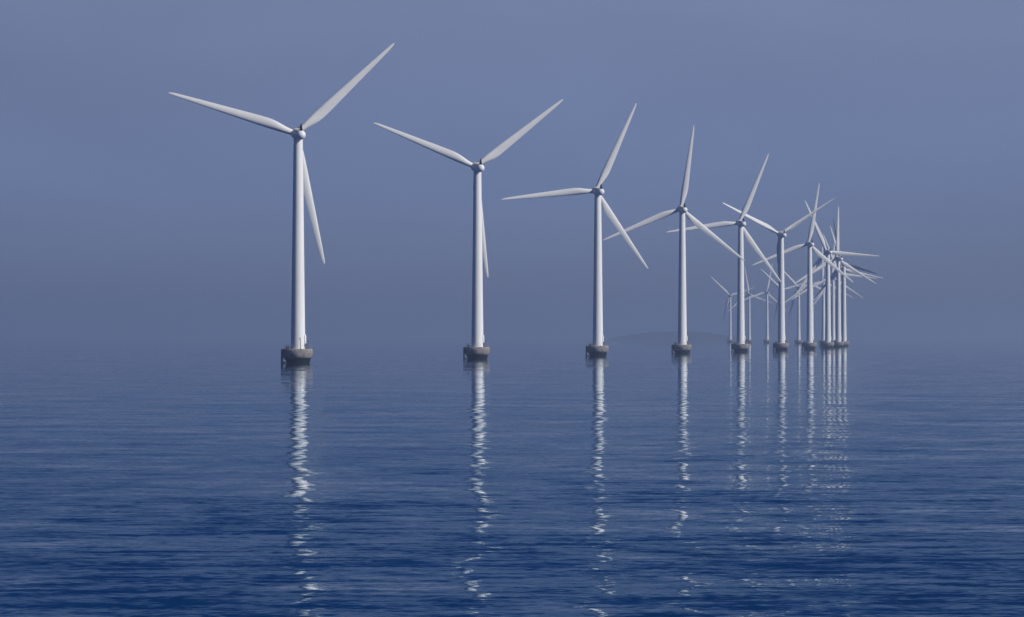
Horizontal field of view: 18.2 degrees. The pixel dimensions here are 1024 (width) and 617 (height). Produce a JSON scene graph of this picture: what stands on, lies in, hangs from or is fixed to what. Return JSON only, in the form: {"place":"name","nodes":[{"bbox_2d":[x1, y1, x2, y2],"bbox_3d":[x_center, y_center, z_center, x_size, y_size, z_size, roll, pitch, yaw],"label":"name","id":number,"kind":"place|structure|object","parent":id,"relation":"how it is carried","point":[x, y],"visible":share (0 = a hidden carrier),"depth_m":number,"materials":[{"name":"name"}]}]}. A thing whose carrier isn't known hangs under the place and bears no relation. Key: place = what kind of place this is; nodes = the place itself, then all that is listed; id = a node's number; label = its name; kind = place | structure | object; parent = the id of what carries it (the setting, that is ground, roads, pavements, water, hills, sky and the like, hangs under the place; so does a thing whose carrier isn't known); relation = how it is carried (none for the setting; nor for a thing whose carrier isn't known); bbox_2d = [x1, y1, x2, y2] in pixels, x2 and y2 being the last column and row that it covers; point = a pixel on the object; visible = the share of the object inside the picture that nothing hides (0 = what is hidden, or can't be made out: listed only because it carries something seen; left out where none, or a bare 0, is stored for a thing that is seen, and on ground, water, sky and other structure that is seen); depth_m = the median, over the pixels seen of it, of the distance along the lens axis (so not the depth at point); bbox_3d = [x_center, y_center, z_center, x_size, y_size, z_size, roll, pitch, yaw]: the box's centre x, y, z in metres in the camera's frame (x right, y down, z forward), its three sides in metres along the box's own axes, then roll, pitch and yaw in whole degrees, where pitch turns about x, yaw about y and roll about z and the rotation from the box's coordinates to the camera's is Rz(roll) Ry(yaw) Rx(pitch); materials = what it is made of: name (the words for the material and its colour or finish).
{"place":"outdoors","nodes":[
{"label":"outdoors","id":0,"kind":"place"},
{"bbox_2d":[0,338,1023,616],"bbox_3d":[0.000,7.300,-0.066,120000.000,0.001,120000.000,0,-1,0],"label":"water","id":1,"kind":"structure","parent":0,"point":[418,478],"depth_m":165.45,"materials":[{"name":"blue liquid"}]},
{"bbox_2d":[169,43,393,362],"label":"wind turbine","id":2,"kind":"object","parent":1,"relation":"in","point":[297,352],"visible":0.97,"depth_m":901.12,"materials":[{"name":"metal"}]},
{"bbox_2d":[374,99,562,358],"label":"wind turbine","id":3,"kind":"object","parent":1,"relation":"in","point":[477,349],"visible":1,"depth_m":1077.02,"materials":[{"name":"metal"}]},
{"bbox_2d":[502,103,647,355],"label":"wind turbine","id":4,"kind":"object","parent":1,"relation":"in","point":[597,348],"visible":0.96,"depth_m":1253.19,"materials":[{"name":"metal"}]},
{"bbox_2d":[603,125,744,353],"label":"wind turbine","id":5,"kind":"object","parent":1,"relation":"in","point":[681,347],"visible":0.96,"depth_m":1431.49,"materials":[{"name":"metal"}]},
{"bbox_2d":[666,153,780,351],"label":"wind turbine","id":6,"kind":"object","parent":1,"relation":"in","point":[739,345],"visible":0.96,"depth_m":1607.20,"materials":[{"name":"metal"}]},
{"bbox_2d":[711,277,754,342],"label":"wind turbine","id":7,"kind":"object","parent":1,"relation":"in","point":[730,340],"visible":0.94,"depth_m":4398.91,"materials":[{"name":"metal"}]},
{"bbox_2d":[727,269,772,342],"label":"wind turbine","id":8,"kind":"object","parent":1,"relation":"in","point":[749,340],"visible":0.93,"depth_m":4269.09,"materials":[{"name":"metal"}]},
{"bbox_2d":[744,263,785,342],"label":"wind turbine","id":9,"kind":"object","parent":1,"relation":"in","point":[767,340],"visible":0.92,"depth_m":4084.00,"materials":[{"name":"metal"}]},
{"bbox_2d":[723,198,834,349],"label":"wind turbine","id":10,"kind":"object","parent":1,"relation":"in","point":[782,344],"visible":0.97,"depth_m":1783.97,"materials":[{"name":"metal"}]},
{"bbox_2d":[761,269,806,340],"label":"wind turbine","id":11,"kind":"object","parent":1,"relation":"in","point":[776,284],"visible":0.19,"depth_m":3893.92,"materials":[{"name":"metal"}]},
{"bbox_2d":[784,271,818,343],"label":"wind turbine","id":12,"kind":"object","parent":1,"relation":"in","point":[798,340],"visible":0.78,"depth_m":3688.89,"materials":[{"name":"metal"}]},
{"bbox_2d":[752,184,852,348],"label":"wind turbine","id":13,"kind":"object","parent":1,"relation":"in","point":[809,344],"visible":0.96,"depth_m":1964.25,"materials":[{"name":"metal"}]},
{"bbox_2d":[785,282,835,342],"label":"wind turbine","id":14,"kind":"object","parent":1,"relation":"in","point":[805,287],"visible":0.28,"depth_m":3465.04,"materials":[{"name":"metal"}]},
{"bbox_2d":[792,246,852,344],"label":"wind turbine","id":15,"kind":"object","parent":1,"relation":"in","point":[823,314],"visible":0.48,"depth_m":3238.90,"materials":[{"name":"metal"}]},
{"bbox_2d":[799,244,862,341],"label":"wind turbine","id":16,"kind":"object","parent":1,"relation":"in","point":[833,337],"visible":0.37,"depth_m":3054.09,"materials":[{"name":"metal"}]},
{"bbox_2d":[794,206,875,346],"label":"wind turbine","id":17,"kind":"object","parent":1,"relation":"in","point":[838,342],"visible":0.81,"depth_m":2329.07,"materials":[{"name":"metal"}]},
{"bbox_2d":[794,201,878,347],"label":"wind turbine","id":18,"kind":"object","parent":1,"relation":"in","point":[827,343],"visible":0.94,"depth_m":2145.16,"materials":[{"name":"metal"}]},
{"bbox_2d":[814,218,875,346],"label":"wind turbine","id":19,"kind":"object","parent":1,"relation":"in","point":[844,336],"visible":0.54,"depth_m":2508.71,"materials":[{"name":"metal"}]},
{"bbox_2d":[813,234,876,340],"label":"wind turbine","id":20,"kind":"object","parent":1,"relation":"in","point":[847,274],"visible":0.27,"depth_m":2873.89,"materials":[{"name":"metal"}]},
{"bbox_2d":[813,226,882,340],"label":"wind turbine","id":21,"kind":"object","parent":1,"relation":"in","point":[847,270],"visible":0.27,"depth_m":2691.36,"materials":[{"name":"metal"}]},
{"bbox_2d":[0,0,1023,337],"label":"sky","id":22,"kind":"structure","parent":0,"point":[130,207],"materials":[{"name":"blue"}]},
{"bbox_2d":[608,331,736,339],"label":"island","id":23,"kind":"structure","parent":0,"point":[668,335],"depth_m":9209.96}
]}

